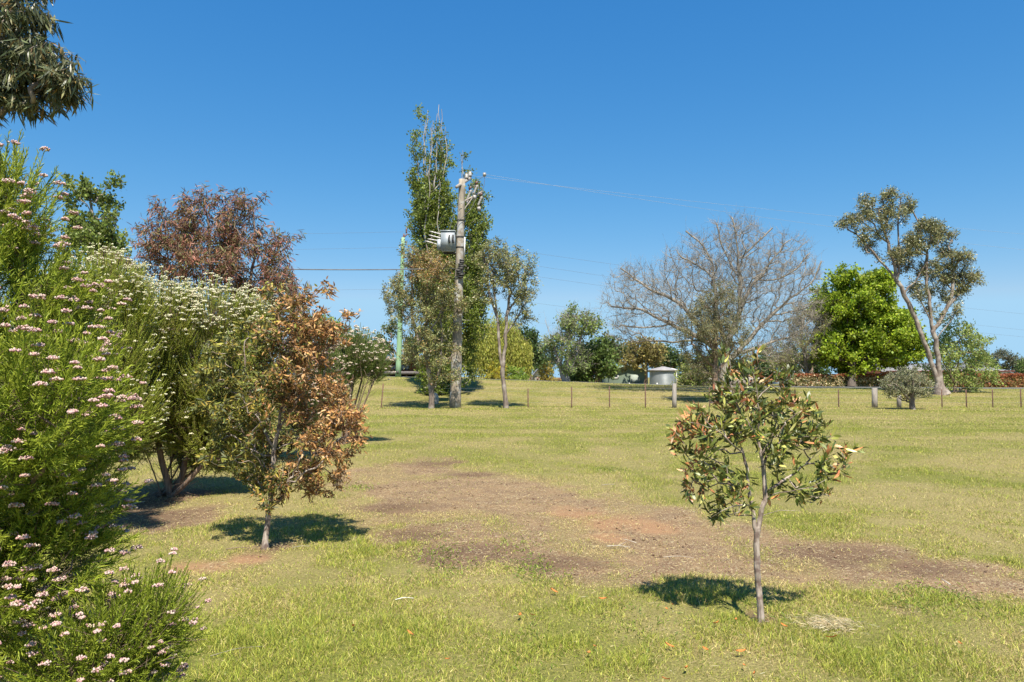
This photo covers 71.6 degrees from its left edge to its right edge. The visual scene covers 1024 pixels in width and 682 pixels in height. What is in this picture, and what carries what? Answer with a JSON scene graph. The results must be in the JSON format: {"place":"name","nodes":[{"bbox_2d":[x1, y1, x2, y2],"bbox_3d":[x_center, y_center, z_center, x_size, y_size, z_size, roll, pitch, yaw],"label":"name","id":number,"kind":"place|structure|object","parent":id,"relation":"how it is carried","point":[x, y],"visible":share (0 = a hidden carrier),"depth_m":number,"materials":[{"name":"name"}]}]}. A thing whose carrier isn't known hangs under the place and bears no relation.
{"place":"outdoors","nodes":[
{"label":"outdoors","id":0,"kind":"place"},
{"bbox_2d":[0,375,1023,681],"bbox_3d":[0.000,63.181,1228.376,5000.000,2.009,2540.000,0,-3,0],"label":"ground","id":1,"kind":"structure","parent":0,"point":[910,563],"depth_m":7.33,"materials":[{"name":"green plant"}]},
{"bbox_2d":[0,0,98,129],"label":"gum tree","id":2,"kind":"object","parent":1,"relation":"on","point":[29,57],"visible":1,"depth_m":5.65,"materials":[{"name":"green plant"}]},
{"bbox_2d":[0,129,153,681],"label":"flowering bush","id":3,"kind":"object","parent":1,"relation":"on","point":[37,368],"visible":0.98,"depth_m":3.12,"materials":[{"name":"green plant"}]},
{"bbox_2d":[1,233,174,516],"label":"flowering bush","id":4,"kind":"object","parent":1,"relation":"on","point":[133,318],"visible":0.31,"depth_m":8.34,"materials":[{"name":"green plant"}]},
{"bbox_2d":[56,169,131,296],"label":"poplar tree","id":5,"kind":"object","parent":1,"relation":"on","point":[93,226],"visible":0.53,"depth_m":35.98,"materials":[{"name":"green plant"}]},
{"bbox_2d":[0,547,216,681],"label":"flowering bush","id":6,"kind":"object","parent":1,"relation":"on","point":[93,658],"visible":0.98,"depth_m":3.03,"materials":[{"name":"green plant"}]},
{"bbox_2d":[88,245,144,294],"bbox_3d":[-13.456,-0.191,24.015,2.119,6.158,1.638,0,-3,0],"label":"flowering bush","id":7,"kind":"object","parent":1,"relation":"on","point":[97,257],"visible":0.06,"depth_m":24.05,"materials":[{"name":"green plant"}]},
{"bbox_2d":[100,266,284,498],"bbox_3d":[-4.355,0.667,9.680,2.633,3.284,2.069,0,-3,0],"label":"flowering bush","id":8,"kind":"object","parent":1,"relation":"on","point":[184,326],"visible":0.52,"depth_m":9.42,"materials":[{"name":"green plant"}]},
{"bbox_2d":[127,183,321,462],"bbox_3d":[-4.948,-0.279,12.619,3.390,5.121,2.156,0,-3,0],"label":"gum tree","id":9,"kind":"object","parent":1,"relation":"on","point":[228,250],"visible":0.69,"depth_m":12.41,"materials":[{"name":"brown plant"}]},
{"bbox_2d":[187,276,372,549],"bbox_3d":[-2.249,0.677,6.813,1.787,2.667,0.925,0,-3,0],"label":"young tree","id":10,"kind":"object","parent":1,"relation":"on","point":[303,353],"visible":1,"depth_m":6.75,"materials":[{"name":"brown plant"}]},
{"bbox_2d":[272,307,352,455],"bbox_3d":[-4.097,0.859,14.458,1.802,3.117,1.411,0,-3,0],"label":"flowering bush","id":11,"kind":"object","parent":1,"relation":"on","point":[314,402],"visible":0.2,"depth_m":14.34,"materials":[{"name":"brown plant"}]},
{"bbox_2d":[309,314,351,372],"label":"background tree","id":12,"kind":"object","parent":1,"relation":"on","point":[330,316],"visible":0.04,"depth_m":73.54,"materials":[{"name":"green plant"}]},
{"bbox_2d":[326,322,397,443],"bbox_3d":[-3.785,1.100,17.507,1.939,3.109,1.430,0,-3,0],"label":"flowering bush","id":13,"kind":"object","parent":1,"relation":"on","point":[366,360],"visible":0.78,"depth_m":17.32,"materials":[{"name":"green plant"}]},
{"bbox_2d":[360,336,395,357],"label":"background tree","id":14,"kind":"object","parent":1,"relation":"on","point":[389,355],"visible":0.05,"depth_m":83.49,"materials":[{"name":"green plant"}]},
{"bbox_2d":[363,358,425,376],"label":"timber house","id":15,"kind":"structure","parent":1,"relation":"on","point":[408,372],"depth_m":67.90,"materials":[{"name":"white wood"}]},
{"bbox_2d":[401,364,409,369],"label":"window","id":16,"kind":"structure","parent":15,"relation":"in","point":[402,365],"depth_m":67.93,"materials":[{"name":"glass"}]},
{"bbox_2d":[372,318,422,357],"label":"background tree","id":17,"kind":"object","parent":1,"relation":"on","point":[389,329],"visible":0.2,"depth_m":85.27,"materials":[{"name":"green plant"}]},
{"bbox_2d":[395,228,407,376],"bbox_3d":[-8.355,-2.889,53.801,0.885,11.459,0.470,0,-3,0],"label":"power pole","id":18,"kind":"object","parent":1,"relation":"on","point":[398,362],"visible":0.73,"depth_m":53.53,"materials":[{"name":"green wood"}]},
{"bbox_2d":[501,298,1013,357],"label":"power line","id":19,"kind":"object","parent":18,"relation":"attached to","point":[647,317],"visible":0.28,"depth_m":60.45,"materials":[{"name":"metal"}]},
{"bbox_2d":[509,249,1019,313],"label":"power line","id":20,"kind":"object","parent":18,"relation":"attached to","point":[703,276],"visible":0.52,"depth_m":62.26,"materials":[{"name":"metal"}]},
{"bbox_2d":[379,239,473,408],"bbox_3d":[-4.410,-0.887,36.715,4.840,8.860,3.590,0,-3,0],"label":"gum tree","id":21,"kind":"object","parent":1,"relation":"on","point":[424,331],"visible":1,"depth_m":36.39,"materials":[{"name":"green plant"}]},
{"bbox_2d":[434,393,438,403],"bbox_3d":[-4.368,3.355,40.386,0.440,0.852,0.392,0,-3,0],"label":"rock","id":22,"kind":"object","parent":1,"relation":"on","point":[436,398],"visible":0.48,"depth_m":40.25,"materials":[{"name":"stone"}]},
{"bbox_2d":[402,103,494,394],"bbox_3d":[-4.001,-5.889,44.815,5.852,18.584,3.856,0,-3,0],"label":"lombardy poplar","id":23,"kind":"object","parent":1,"relation":"on","point":[432,208],"visible":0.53,"depth_m":44.49,"materials":[{"name":"green plant"}]},
{"bbox_2d":[425,171,485,407],"bbox_3d":[-2.821,-2.835,37.778,3.536,12.936,1.714,1,-3,-27],"label":"power pole","id":24,"kind":"object","parent":1,"relation":"on","point":[448,243],"visible":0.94,"depth_m":37.48,"materials":[{"name":"wood"}]},
{"bbox_2d":[41,260,456,269],"bbox_3d":[-13.405,-3.544,30.821,24.930,1.295,0.051,2,-3,-32],"label":"power line","id":25,"kind":"object","parent":24,"relation":"attached to","point":[339,269],"visible":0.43,"depth_m":34.33,"materials":[{"name":"metal"}]},
{"bbox_2d":[477,176,1017,233],"bbox_3d":[34.034,-8.150,50.680,76.364,0.637,0.013,1,-3,-18],"label":"power line","id":26,"kind":"object","parent":24,"relation":"attached to","point":[705,202],"visible":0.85,"depth_m":43.15,"materials":[{"name":"metal"}]},
{"bbox_2d":[486,174,1021,249],"bbox_3d":[34.376,-7.513,50.647,75.549,2.069,0.013,1,-3,-18],"label":"power line","id":27,"kind":"object","parent":24,"relation":"attached to","point":[722,211],"visible":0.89,"depth_m":43.09,"materials":[{"name":"metal"}]},
{"bbox_2d":[461,309,534,379],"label":"willow tree","id":28,"kind":"object","parent":1,"relation":"on","point":[519,353],"visible":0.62,"depth_m":64.28,"materials":[{"name":"green plant"}]},
{"bbox_2d":[484,360,511,378],"bbox_3d":[-1.219,2.437,59.852,2.436,1.765,2.462,0,-3,0],"label":"shrub","id":29,"kind":"object","parent":1,"relation":"on","point":[493,373],"visible":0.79,"depth_m":59.85,"materials":[{"name":"yellow plant"}]},
{"bbox_2d":[469,235,543,407],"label":"gum tree","id":30,"kind":"object","parent":1,"relation":"on","point":[505,263],"visible":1,"depth_m":36.55,"materials":[{"name":"green plant"}]},
{"bbox_2d":[506,362,528,379],"bbox_3d":[0.313,2.607,60.962,2.360,1.740,2.845,2,-3,-29],"label":"shrub","id":31,"kind":"object","parent":1,"relation":"on","point":[517,374],"visible":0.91,"depth_m":60.69,"materials":[{"name":"green plant"}]},
{"bbox_2d":[515,322,549,379],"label":"background tree","id":32,"kind":"object","parent":1,"relation":"on","point":[532,336],"visible":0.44,"depth_m":73.51,"materials":[{"name":"green plant"}]},
{"bbox_2d":[532,369,543,379],"bbox_3d":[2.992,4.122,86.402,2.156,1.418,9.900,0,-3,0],"label":"house","id":33,"kind":"structure","parent":1,"relation":"on","point":[534,374],"depth_m":81.90,"materials":[{"name":"white paint"}]},
{"bbox_2d":[532,355,558,375],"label":"background tree","id":34,"kind":"object","parent":1,"relation":"on","point":[537,367],"visible":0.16,"depth_m":87.27,"materials":[{"name":"green plant"}]},
{"bbox_2d":[536,361,557,380],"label":"bush","id":35,"kind":"object","parent":1,"relation":"on","point":[544,370],"visible":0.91,"depth_m":73.63,"materials":[{"name":"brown plant"}]},
{"bbox_2d":[537,300,613,380],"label":"background tree","id":36,"kind":"object","parent":1,"relation":"on","point":[587,322],"visible":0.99,"depth_m":59.75,"materials":[{"name":"green plant"}]},
{"bbox_2d":[133,462,1023,599],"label":"soil crumbs","id":37,"kind":"object","parent":1,"relation":"on","point":[567,529],"visible":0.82,"depth_m":7.20,"materials":[{"name":"brown soil"}]},
{"bbox_2d":[564,330,621,381],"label":"background tree","id":38,"kind":"object","parent":1,"relation":"on","point":[602,357],"visible":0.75,"depth_m":61.38,"materials":[{"name":"green plant"}]},
{"bbox_2d":[586,332,638,365],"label":"background tree","id":39,"kind":"object","parent":1,"relation":"on","point":[619,350],"visible":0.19,"depth_m":94.10,"materials":[{"name":"green plant"}]},
{"bbox_2d":[602,365,648,383],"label":"metal shed","id":40,"kind":"structure","parent":1,"relation":"on","point":[632,376],"depth_m":71.91,"materials":[{"name":"green metal"}]},
{"bbox_2d":[631,375,639,383],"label":"door","id":41,"kind":"structure","parent":40,"relation":"in","point":[635,379],"depth_m":71.85,"materials":[{"name":"white"}]},
{"bbox_2d":[618,335,669,383],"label":"background tree","id":42,"kind":"object","parent":1,"relation":"on","point":[645,358],"visible":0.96,"depth_m":68.20,"materials":[{"name":"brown plant"}]},
{"bbox_2d":[648,367,676,384],"bbox_3d":[13.607,3.143,63.923,2.762,1.689,2.762,0,-3,0],"label":"water tank","id":43,"kind":"object","parent":1,"relation":"on","point":[662,375],"visible":0.81,"depth_m":62.86,"materials":[{"name":"silver metal"}]},
{"bbox_2d":[652,342,688,371],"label":"background tree","id":44,"kind":"object","parent":1,"relation":"on","point":[673,357],"visible":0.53,"depth_m":98.75,"materials":[{"name":"green plant"}]},
{"bbox_2d":[342,466,1023,681],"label":"weeds","id":45,"kind":"object","parent":1,"relation":"on","point":[785,619],"visible":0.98,"depth_m":5.33,"materials":[{"name":"green plant"}]},
{"bbox_2d":[670,350,718,385],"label":"background tree","id":46,"kind":"object","parent":1,"relation":"on","point":[686,380],"visible":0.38,"depth_m":57.27,"materials":[{"name":"green plant"}]},
{"bbox_2d":[381,384,1021,407],"bbox_3d":[10.715,2.927,37.299,35.241,1.382,0.300,0,-3,0],"label":"wire fence","id":47,"kind":"object","parent":1,"relation":"on","point":[674,397],"visible":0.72,"depth_m":37.27,"materials":[{"name":"metal"}]},
{"bbox_2d":[589,204,832,394],"bbox_3d":[12.811,-2.618,45.782,15.590,12.330,7.672,0,-3,0],"label":"bare tree","id":48,"kind":"object","parent":1,"relation":"on","point":[740,282],"visible":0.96,"depth_m":45.46,"materials":[{"name":"grey plant"}]},
{"bbox_2d":[668,276,762,403],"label":"she oak","id":49,"kind":"object","parent":1,"relation":"on","point":[709,332],"visible":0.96,"depth_m":40.82,"materials":[{"name":"green plant"}]},
{"bbox_2d":[702,377,766,385],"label":"paling fence","id":50,"kind":"object","parent":1,"relation":"on","point":[744,381],"visible":0.06,"depth_m":65.89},
{"bbox_2d":[706,348,780,376],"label":"background tree","id":51,"kind":"object","parent":1,"relation":"on","point":[766,372],"visible":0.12,"depth_m":71.00,"materials":[{"name":"green plant"}]},
{"bbox_2d":[665,342,866,623],"bbox_3d":[1.684,0.944,4.723,1.367,1.896,0.541,0,-3,0],"label":"young tree","id":52,"kind":"object","parent":1,"relation":"on","point":[708,441],"visible":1,"depth_m":4.68,"materials":[{"name":"green plant"}]},
{"bbox_2d":[755,346,809,382],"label":"background tree","id":53,"kind":"object","parent":1,"relation":"on","point":[767,362],"visible":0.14,"depth_m":75.70,"materials":[{"name":"green plant"}]},
{"bbox_2d":[767,371,803,383],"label":"house","id":54,"kind":"structure","parent":1,"relation":"on","point":[777,378],"depth_m":95.10,"materials":[{"name":"white paint"}]},
{"bbox_2d":[763,296,849,379],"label":"half bare tree","id":55,"kind":"object","parent":1,"relation":"on","point":[805,358],"visible":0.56,"depth_m":65.32,"materials":[{"name":"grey plant"}]},
{"bbox_2d":[796,358,832,373],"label":"background tree","id":56,"kind":"object","parent":1,"relation":"on","point":[818,370],"visible":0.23,"depth_m":99.69,"materials":[{"name":"green plant"}]},
{"bbox_2d":[782,609,878,638],"bbox_3d":[1.995,1.810,4.559,0.742,0.100,0.483,0,-3,0],"label":"straw tuft","id":57,"kind":"object","parent":1,"relation":"on","point":[828,621],"visible":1,"depth_m":4.57,"materials":[{"name":"beige plant"}]},
{"bbox_2d":[786,372,949,386],"bbox_3d":[32.100,3.566,64.190,14.503,1.503,1.789,0,-3,0],"label":"hedge","id":58,"kind":"object","parent":1,"relation":"on","point":[833,380],"visible":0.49,"depth_m":63.66,"materials":[{"name":"brown plant"}]},
{"bbox_2d":[807,261,932,386],"bbox_3d":[32.709,-1.520,64.915,11.446,11.615,7.778,0,-3,0],"label":"shade tree","id":59,"kind":"object","parent":1,"relation":"on","point":[881,333],"visible":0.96,"depth_m":63.45,"materials":[{"name":"green plant"}]},
{"bbox_2d":[877,364,936,409],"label":"tree","id":60,"kind":"object","parent":1,"relation":"on","point":[911,388],"visible":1,"depth_m":35.31,"materials":[{"name":"green plant"}]},
{"bbox_2d":[832,185,986,394],"bbox_3d":[26.209,-3.353,46.865,10.077,14.115,3.227,0,-3,0],"label":"gum tree","id":61,"kind":"object","parent":1,"relation":"on","point":[915,245],"visible":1,"depth_m":46.65,"materials":[{"name":"green plant"}]},
{"bbox_2d":[863,363,1014,373],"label":"brick house","id":62,"kind":"structure","parent":1,"relation":"on","point":[887,370],"depth_m":78.57,"materials":[{"name":"red brick"}]},
{"bbox_2d":[921,313,1006,392],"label":"young tree","id":63,"kind":"object","parent":1,"relation":"on","point":[952,347],"visible":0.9,"depth_m":47.55,"materials":[{"name":"green plant"}]},
{"bbox_2d":[961,349,1005,368],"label":"background tree","id":64,"kind":"object","parent":1,"relation":"on","point":[990,359],"visible":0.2,"depth_m":104.25,"materials":[{"name":"green plant"}]},
{"bbox_2d":[949,372,1023,386],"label":"hedge","id":65,"kind":"object","parent":1,"relation":"on","point":[1012,379],"visible":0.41,"depth_m":63.66,"materials":[{"name":"red plant"}]},
{"bbox_2d":[989,345,1023,373],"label":"background tree","id":66,"kind":"object","parent":1,"relation":"on","point":[998,354],"visible":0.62,"depth_m":109.38,"materials":[{"name":"green plant"}]},
{"bbox_2d":[1013,356,1023,373],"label":"background tree","id":67,"kind":"object","parent":1,"relation":"on","point":[1020,368],"visible":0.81,"depth_m":100.59,"materials":[{"name":"green plant"}]},
{"bbox_2d":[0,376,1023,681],"bbox_3d":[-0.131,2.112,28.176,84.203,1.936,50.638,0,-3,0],"label":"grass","id":68,"kind":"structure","parent":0,"point":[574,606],"depth_m":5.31,"materials":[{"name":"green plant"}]},
{"bbox_2d":[0,0,1023,376],"label":"sky","id":69,"kind":"structure","parent":0,"point":[804,107],"materials":[{"name":"blue"}]},
{"bbox_2d":[387,376,1023,388],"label":"road","id":70,"kind":"structure","parent":0,"point":[752,386],"depth_m":56.41,"materials":[{"name":"grey asphalt"}]}
]}

